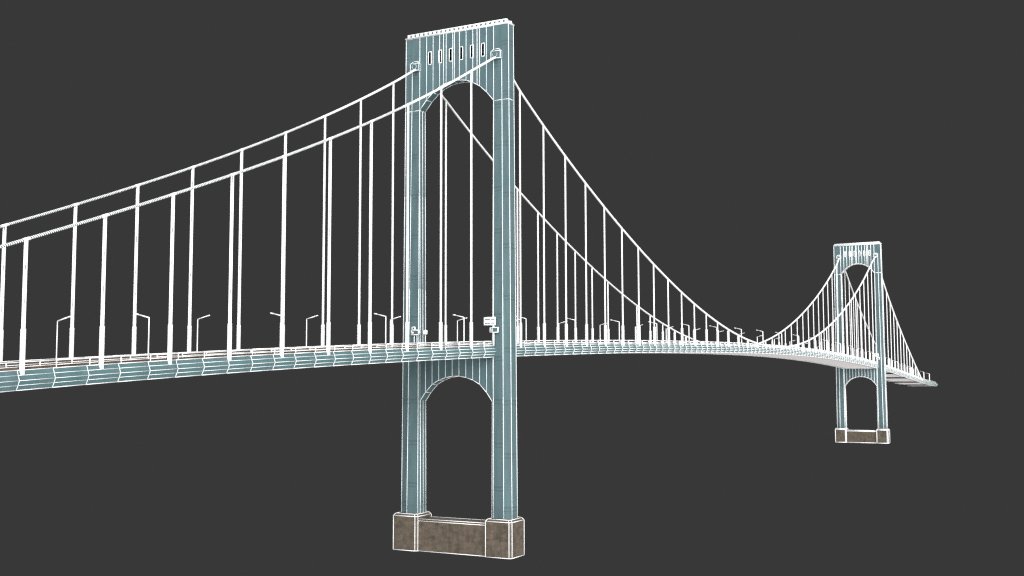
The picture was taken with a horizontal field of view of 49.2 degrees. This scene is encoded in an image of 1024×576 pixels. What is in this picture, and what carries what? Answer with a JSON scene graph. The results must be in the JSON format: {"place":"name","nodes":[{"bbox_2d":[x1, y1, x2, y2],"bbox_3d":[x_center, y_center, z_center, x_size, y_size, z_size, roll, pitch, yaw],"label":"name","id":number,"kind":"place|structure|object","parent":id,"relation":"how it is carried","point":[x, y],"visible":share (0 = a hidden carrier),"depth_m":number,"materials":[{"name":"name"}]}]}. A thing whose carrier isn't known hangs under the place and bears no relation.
{"place":"outdoors","nodes":[
{"label":"outdoors","id":0,"kind":"place"},
{"bbox_2d":[393,511,524,558],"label":"concrete pier","id":1,"kind":"structure","parent":0,"point":[426,531],"depth_m":250.40,"materials":[{"name":"brown concrete"}]},
{"bbox_2d":[401,18,517,518],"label":"suspension tower","id":2,"kind":"structure","parent":1,"relation":"on","point":[436,59],"depth_m":257.50,"materials":[{"name":"teal metal"}]},
{"bbox_2d":[0,343,937,391],"bbox_3d":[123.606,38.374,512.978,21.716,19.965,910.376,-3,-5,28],"label":"bridge deck","id":3,"kind":"structure","parent":2,"relation":"on","point":[32,379],"depth_m":200.83,"materials":[{"name":"teal metal"}]},
{"bbox_2d":[56,316,70,358],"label":"street lamp","id":4,"kind":"object","parent":3,"relation":"on","point":[57,333],"visible":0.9,"depth_m":169.73,"materials":[{"name":"white metal"}]},
{"bbox_2d":[135,313,149,357],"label":"street lamp","id":5,"kind":"object","parent":3,"relation":"on","point":[148,329],"visible":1,"depth_m":161.12,"materials":[{"name":"white metal"}]},
{"bbox_2d":[0,345,367,363],"bbox_3d":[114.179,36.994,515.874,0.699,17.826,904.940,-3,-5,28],"label":"road barrier","id":6,"kind":"object","parent":3,"relation":"on","point":[104,356],"visible":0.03,"depth_m":172.30,"materials":[{"name":"white metal"}]},
{"bbox_2d":[197,315,209,351],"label":"street lamp","id":7,"kind":"object","parent":3,"relation":"on","point":[197,329],"visible":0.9,"depth_m":196.10,"materials":[{"name":"white metal"}]},
{"bbox_2d":[0,342,560,367],"bbox_3d":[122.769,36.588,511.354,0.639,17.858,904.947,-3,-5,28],"label":"road barrier","id":8,"kind":"object","parent":3,"relation":"on","point":[142,357],"visible":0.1,"depth_m":181.57,"materials":[{"name":"white metal"}]},
{"bbox_2d":[306,315,317,347],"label":"street lamp","id":9,"kind":"object","parent":3,"relation":"on","point":[306,328],"visible":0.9,"depth_m":223.01,"materials":[{"name":"white metal"}]},
{"bbox_2d":[374,313,385,346],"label":"street lamp","id":10,"kind":"object","parent":3,"relation":"on","point":[385,326],"visible":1,"depth_m":214.32,"materials":[{"name":"white metal"}]},
{"bbox_2d":[390,316,400,344],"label":"street lamp","id":11,"kind":"object","parent":3,"relation":"on","point":[390,327],"visible":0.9,"depth_m":249.29,"materials":[{"name":"white metal"}]},
{"bbox_2d":[411,327,419,342],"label":"road sign","id":12,"kind":"object","parent":3,"relation":"on","point":[414,331],"visible":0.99,"depth_m":259.71,"materials":[{"name":"white metal"}]},
{"bbox_2d":[423,330,427,343],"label":"road sign","id":13,"kind":"object","parent":3,"relation":"on","point":[425,332],"visible":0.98,"depth_m":258.47,"materials":[{"name":"white metal"}]},
{"bbox_2d":[0,69,875,345],"bbox_3d":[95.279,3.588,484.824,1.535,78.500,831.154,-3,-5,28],"label":"cable","id":14,"kind":"object","parent":3,"relation":"attached to","point":[256,144],"visible":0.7,"depth_m":246.04,"materials":[{"name":"white metal"}]},
{"bbox_2d":[0,223,8,360],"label":"hanger rope","id":15,"kind":"object","parent":14,"relation":"hanging from","point":[2,290],"visible":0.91,"depth_m":162.56,"materials":[{"name":"white paint"}]},
{"bbox_2d":[69,203,78,358],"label":"hanger rope","id":16,"kind":"object","parent":14,"relation":"hanging from","point":[71,345],"visible":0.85,"depth_m":173.80,"materials":[{"name":"white paint"}]},
{"bbox_2d":[131,183,140,353],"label":"hanger rope","id":17,"kind":"object","parent":14,"relation":"hanging from","point":[134,328],"visible":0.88,"depth_m":185.13,"materials":[{"name":"white paint"}]},
{"bbox_2d":[187,165,195,351],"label":"hanger rope","id":18,"kind":"object","parent":14,"relation":"hanging from","point":[189,329],"visible":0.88,"depth_m":196.46,"materials":[{"name":"white paint"}]},
{"bbox_2d":[236,148,244,349],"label":"hanger rope","id":19,"kind":"object","parent":14,"relation":"hanging from","point":[239,261],"visible":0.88,"depth_m":207.83,"materials":[{"name":"white paint"}]},
{"bbox_2d":[282,131,287,346],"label":"hanger rope","id":20,"kind":"object","parent":14,"relation":"hanging from","point":[285,140],"visible":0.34,"depth_m":219.65,"materials":[{"name":"white paint"}]},
{"bbox_2d":[321,114,327,345],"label":"hanger rope","id":21,"kind":"object","parent":14,"relation":"hanging from","point":[323,273],"visible":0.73,"depth_m":230.49,"materials":[{"name":"white paint"}]},
{"bbox_2d":[357,98,362,345],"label":"hanger rope","id":22,"kind":"object","parent":14,"relation":"hanging from","point":[359,274],"visible":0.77,"depth_m":241.84,"materials":[{"name":"white paint"}]},
{"bbox_2d":[391,81,395,344],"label":"hanger rope","id":23,"kind":"object","parent":14,"relation":"hanging from","point":[392,333],"visible":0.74,"depth_m":253.39,"materials":[{"name":"white paint"}]},
{"bbox_2d":[444,100,447,343],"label":"hanger rope","id":24,"kind":"object","parent":14,"relation":"hanging from","point":[445,325],"visible":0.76,"depth_m":274.00,"materials":[{"name":"white paint"}]},
{"bbox_2d":[516,188,518,341],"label":"hanger rope","id":25,"kind":"object","parent":14,"relation":"hanging from","point":[517,332],"visible":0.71,"depth_m":306.47,"materials":[{"name":"white paint"}]},
{"bbox_2d":[537,212,539,341],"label":"hanger rope","id":26,"kind":"object","parent":14,"relation":"hanging from","point":[538,332],"visible":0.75,"depth_m":317.78,"materials":[{"name":"white paint"}]},
{"bbox_2d":[556,233,557,341],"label":"hanger rope","id":27,"kind":"object","parent":14,"relation":"hanging from","point":[557,283],"visible":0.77,"depth_m":328.88,"materials":[{"name":"white paint"}]},
{"bbox_2d":[574,252,576,341],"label":"hanger rope","id":28,"kind":"object","parent":14,"relation":"hanging from","point":[575,293],"visible":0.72,"depth_m":339.82,"materials":[{"name":"white paint"}]},
{"bbox_2d":[591,268,593,341],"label":"hanger rope","id":29,"kind":"object","parent":14,"relation":"hanging from","point":[592,333],"visible":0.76,"depth_m":350.83,"materials":[{"name":"white paint"}]},
{"bbox_2d":[607,282,609,341],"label":"hanger rope","id":30,"kind":"object","parent":14,"relation":"hanging from","point":[608,336],"visible":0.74,"depth_m":361.70,"materials":[{"name":"white paint"}]},
{"bbox_2d":[636,306,637,341],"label":"hanger rope","id":31,"kind":"object","parent":14,"relation":"hanging from","point":[636,325],"visible":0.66,"depth_m":383.78,"materials":[{"name":"white paint"}]},
{"bbox_2d":[649,316,651,341],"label":"hanger rope","id":32,"kind":"object","parent":14,"relation":"hanging from","point":[650,329],"visible":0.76,"depth_m":394.64,"materials":[{"name":"white paint"}]},
{"bbox_2d":[813,302,813,334],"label":"hanger rope","id":33,"kind":"object","parent":14,"relation":"hanging from","point":[813,318],"visible":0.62,"depth_m":618.88,"materials":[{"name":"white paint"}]},
{"bbox_2d":[818,296,819,349],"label":"hanger rope","id":34,"kind":"object","parent":14,"relation":"hanging from","point":[818,321],"visible":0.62,"depth_m":630.03,"materials":[{"name":"white paint"}]},
{"bbox_2d":[822,290,824,349],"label":"hanger rope","id":35,"kind":"object","parent":14,"relation":"hanging from","point":[823,320],"visible":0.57,"depth_m":641.25,"materials":[{"name":"white paint"}]},
{"bbox_2d":[827,282,829,350],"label":"hanger rope","id":36,"kind":"object","parent":14,"relation":"hanging from","point":[828,313],"visible":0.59,"depth_m":652.69,"materials":[{"name":"white paint"}]},
{"bbox_2d":[831,276,833,347],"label":"hanger rope","id":37,"kind":"object","parent":14,"relation":"hanging from","point":[832,314],"visible":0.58,"depth_m":664.07,"materials":[{"name":"white paint"}]},
{"bbox_2d":[836,267,838,344],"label":"hanger rope","id":38,"kind":"object","parent":14,"relation":"hanging from","point":[836,293],"visible":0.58,"depth_m":676.28,"materials":[{"name":"white paint"}]},
{"bbox_2d":[844,272,846,353],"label":"hanger rope","id":39,"kind":"object","parent":14,"relation":"hanging from","point":[845,315],"visible":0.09,"depth_m":697.54,"materials":[{"name":"white paint"}]},
{"bbox_2d":[849,287,850,352],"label":"hanger rope","id":40,"kind":"object","parent":14,"relation":"hanging from","point":[850,324],"visible":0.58,"depth_m":708.44,"materials":[{"name":"white paint"}]},
{"bbox_2d":[853,293,854,355],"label":"hanger rope","id":41,"kind":"object","parent":14,"relation":"hanging from","point":[854,327],"visible":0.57,"depth_m":719.34,"materials":[{"name":"white paint"}]},
{"bbox_2d":[857,304,858,356],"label":"hanger rope","id":42,"kind":"object","parent":14,"relation":"hanging from","point":[857,326],"visible":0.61,"depth_m":730.47,"materials":[{"name":"white paint"}]},
{"bbox_2d":[453,314,464,343],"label":"street lamp","id":43,"kind":"object","parent":3,"relation":"on","point":[463,328],"visible":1,"depth_m":240.56,"materials":[{"name":"white metal"}]},
{"bbox_2d":[0,57,922,380],"bbox_3d":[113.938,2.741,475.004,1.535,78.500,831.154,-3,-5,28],"label":"cable","id":44,"kind":"object","parent":3,"relation":"attached to","point":[400,109],"visible":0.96,"depth_m":232.74,"materials":[{"name":"white metal"}]},
{"bbox_2d":[19,236,30,374],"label":"hanger rope","id":45,"kind":"object","parent":44,"relation":"hanging from","point":[23,334],"visible":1,"depth_m":141.54,"materials":[{"name":"white paint"}]},
{"bbox_2d":[99,213,108,368],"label":"hanger rope","id":46,"kind":"object","parent":44,"relation":"hanging from","point":[101,341],"visible":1,"depth_m":152.86,"materials":[{"name":"white paint"}]},
{"bbox_2d":[167,192,176,363],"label":"hanger rope","id":47,"kind":"object","parent":44,"relation":"hanging from","point":[169,343],"visible":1,"depth_m":164.19,"materials":[{"name":"white paint"}]},
{"bbox_2d":[227,172,235,360],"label":"hanger rope","id":48,"kind":"object","parent":44,"relation":"hanging from","point":[229,340],"visible":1,"depth_m":175.50,"materials":[{"name":"white paint"}]},
{"bbox_2d":[280,154,287,357],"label":"hanger rope","id":49,"kind":"object","parent":44,"relation":"hanging from","point":[283,262],"visible":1,"depth_m":186.95,"materials":[{"name":"white paint"}]},
{"bbox_2d":[326,137,332,354],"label":"hanger rope","id":50,"kind":"object","parent":44,"relation":"hanging from","point":[328,325],"visible":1,"depth_m":198.20,"materials":[{"name":"white paint"}]},
{"bbox_2d":[368,120,373,352],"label":"hanger rope","id":51,"kind":"object","parent":44,"relation":"hanging from","point":[370,255],"visible":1,"depth_m":209.56,"materials":[{"name":"white paint"}]},
{"bbox_2d":[405,103,410,351],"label":"hanger rope","id":52,"kind":"object","parent":44,"relation":"hanging from","point":[407,262],"visible":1,"depth_m":220.84,"materials":[{"name":"white paint"}]},
{"bbox_2d":[439,86,443,349],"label":"hanger rope","id":53,"kind":"object","parent":44,"relation":"hanging from","point":[440,324],"visible":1,"depth_m":232.30,"materials":[{"name":"white paint"}]},
{"bbox_2d":[469,69,472,348],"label":"hanger rope","id":54,"kind":"object","parent":44,"relation":"hanging from","point":[471,329],"visible":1,"depth_m":243.52,"materials":[{"name":"white paint"}]},
{"bbox_2d":[518,90,521,347],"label":"hanger rope","id":55,"kind":"object","parent":44,"relation":"hanging from","point":[520,333],"visible":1,"depth_m":264.33,"materials":[{"name":"white paint"}]},
{"bbox_2d":[542,124,545,346],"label":"hanger rope","id":56,"kind":"object","parent":44,"relation":"hanging from","point":[544,323],"visible":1,"depth_m":274.87,"materials":[{"name":"white paint"}]},
{"bbox_2d":[563,155,567,346],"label":"hanger rope","id":57,"kind":"object","parent":44,"relation":"hanging from","point":[566,333],"visible":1,"depth_m":285.81,"materials":[{"name":"white paint"}]},
{"bbox_2d":[585,181,587,345],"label":"hanger rope","id":58,"kind":"object","parent":44,"relation":"hanging from","point":[586,333],"visible":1,"depth_m":296.95,"materials":[{"name":"white paint"}]},
{"bbox_2d":[603,207,606,345],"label":"hanger rope","id":59,"kind":"object","parent":44,"relation":"hanging from","point":[605,333],"visible":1,"depth_m":307.76,"materials":[{"name":"white paint"}]},
{"bbox_2d":[621,228,623,345],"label":"hanger rope","id":60,"kind":"object","parent":44,"relation":"hanging from","point":[622,329],"visible":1,"depth_m":319.19,"materials":[{"name":"white paint"}]},
{"bbox_2d":[637,248,640,345],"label":"hanger rope","id":61,"kind":"object","parent":44,"relation":"hanging from","point":[639,338],"visible":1,"depth_m":329.75,"materials":[{"name":"white paint"}]},
{"bbox_2d":[653,265,655,345],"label":"hanger rope","id":62,"kind":"object","parent":44,"relation":"hanging from","point":[654,335],"visible":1,"depth_m":340.89,"materials":[{"name":"white paint"}]},
{"bbox_2d":[667,280,669,345],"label":"hanger rope","id":63,"kind":"object","parent":44,"relation":"hanging from","point":[668,334],"visible":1,"depth_m":351.81,"materials":[{"name":"white paint"}]},
{"bbox_2d":[681,293,682,345],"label":"hanger rope","id":64,"kind":"object","parent":44,"relation":"hanging from","point":[681,323],"visible":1,"depth_m":362.87,"materials":[{"name":"white paint"}]},
{"bbox_2d":[693,305,695,345],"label":"hanger rope","id":65,"kind":"object","parent":44,"relation":"hanging from","point":[694,334],"visible":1,"depth_m":373.91,"materials":[{"name":"white paint"}]},
{"bbox_2d":[705,315,707,345],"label":"hanger rope","id":66,"kind":"object","parent":44,"relation":"hanging from","point":[706,336],"visible":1,"depth_m":384.99,"materials":[{"name":"white paint"}]},
{"bbox_2d":[716,323,718,346],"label":"hanger rope","id":67,"kind":"object","parent":44,"relation":"hanging from","point":[717,332],"visible":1,"depth_m":396.06,"materials":[{"name":"white paint"}]},
{"bbox_2d":[727,330,729,346],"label":"hanger rope","id":68,"kind":"object","parent":44,"relation":"hanging from","point":[728,342],"visible":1,"depth_m":407.18,"materials":[{"name":"white paint"}]},
{"bbox_2d":[826,329,827,353],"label":"hanger rope","id":69,"kind":"object","parent":44,"relation":"hanging from","point":[826,343],"visible":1,"depth_m":552.24,"materials":[{"name":"white paint"}]},
{"bbox_2d":[831,325,833,354],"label":"hanger rope","id":70,"kind":"object","parent":44,"relation":"hanging from","point":[832,342],"visible":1,"depth_m":563.50,"materials":[{"name":"white paint"}]},
{"bbox_2d":[837,321,838,355],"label":"hanger rope","id":71,"kind":"object","parent":44,"relation":"hanging from","point":[837,340],"visible":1,"depth_m":574.69,"materials":[{"name":"white paint"}]},
{"bbox_2d":[842,319,843,356],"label":"hanger rope","id":72,"kind":"object","parent":44,"relation":"hanging from","point":[842,340],"visible":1,"depth_m":585.90,"materials":[{"name":"white paint"}]},
{"bbox_2d":[846,308,848,357],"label":"hanger rope","id":73,"kind":"object","parent":44,"relation":"hanging from","point":[847,337],"visible":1,"depth_m":597.15,"materials":[{"name":"white paint"}]},
{"bbox_2d":[851,301,853,358],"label":"hanger rope","id":74,"kind":"object","parent":44,"relation":"hanging from","point":[851,330],"visible":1,"depth_m":608.97,"materials":[{"name":"white paint"}]},
{"bbox_2d":[855,295,857,359],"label":"hanger rope","id":75,"kind":"object","parent":44,"relation":"hanging from","point":[856,331],"visible":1,"depth_m":619.77,"materials":[{"name":"white paint"}]},
{"bbox_2d":[859,288,862,360],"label":"hanger rope","id":76,"kind":"object","parent":44,"relation":"hanging from","point":[860,326],"visible":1,"depth_m":631.38,"materials":[{"name":"white paint"}]},
{"bbox_2d":[863,281,866,361],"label":"hanger rope","id":77,"kind":"object","parent":44,"relation":"hanging from","point":[864,326],"visible":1,"depth_m":642.68,"materials":[{"name":"white paint"}]},
{"bbox_2d":[867,274,870,362],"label":"hanger rope","id":78,"kind":"object","parent":44,"relation":"hanging from","point":[868,323],"visible":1,"depth_m":654.01,"materials":[{"name":"white paint"}]},
{"bbox_2d":[871,265,874,363],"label":"hanger rope","id":79,"kind":"object","parent":44,"relation":"hanging from","point":[872,318],"visible":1,"depth_m":665.28,"materials":[{"name":"white paint"}]},
{"bbox_2d":[886,292,888,366],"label":"hanger rope","id":80,"kind":"object","parent":44,"relation":"hanging from","point":[887,329],"visible":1,"depth_m":709.34,"materials":[{"name":"white paint"}]},
{"bbox_2d":[890,309,892,368],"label":"hanger rope","id":81,"kind":"object","parent":44,"relation":"hanging from","point":[891,342],"visible":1,"depth_m":719.65,"materials":[{"name":"white paint"}]},
{"bbox_2d":[893,312,895,369],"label":"hanger rope","id":82,"kind":"object","parent":44,"relation":"hanging from","point":[894,344],"visible":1,"depth_m":730.73,"materials":[{"name":"white paint"}]},
{"bbox_2d":[896,321,898,370],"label":"hanger rope","id":83,"kind":"object","parent":44,"relation":"hanging from","point":[897,350],"visible":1,"depth_m":741.82,"materials":[{"name":"white paint"}]},
{"bbox_2d":[900,330,901,371],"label":"hanger rope","id":84,"kind":"object","parent":44,"relation":"hanging from","point":[900,351],"visible":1,"depth_m":752.99,"materials":[{"name":"white paint"}]},
{"bbox_2d":[903,338,904,373],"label":"hanger rope","id":85,"kind":"object","parent":44,"relation":"hanging from","point":[903,354],"visible":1,"depth_m":763.94,"materials":[{"name":"white paint"}]},
{"bbox_2d":[0,340,935,382],"bbox_3d":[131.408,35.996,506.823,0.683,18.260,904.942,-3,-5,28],"label":"road barrier","id":86,"kind":"object","parent":3,"relation":"on","point":[186,357],"visible":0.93,"depth_m":198.49,"materials":[{"name":"white metal"}]},
{"bbox_2d":[484,317,498,344],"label":"road sign","id":87,"kind":"object","parent":3,"relation":"on","point":[490,321],"visible":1,"depth_m":250.25,"materials":[{"name":"white metal"}]},
{"bbox_2d":[0,0,1023,575],"label":"sky","id":88,"kind":"structure","parent":0,"point":[736,143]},
{"bbox_2d":[835,428,889,443],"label":"concrete pier","id":89,"kind":"structure","parent":0,"point":[847,435],"depth_m":673.92,"materials":[{"name":"brown concrete"}]},
{"bbox_2d":[833,241,887,428],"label":"suspension tower","id":90,"kind":"structure","parent":89,"relation":"on","point":[852,254],"depth_m":680.72,"materials":[{"name":"teal metal"}]}
]}

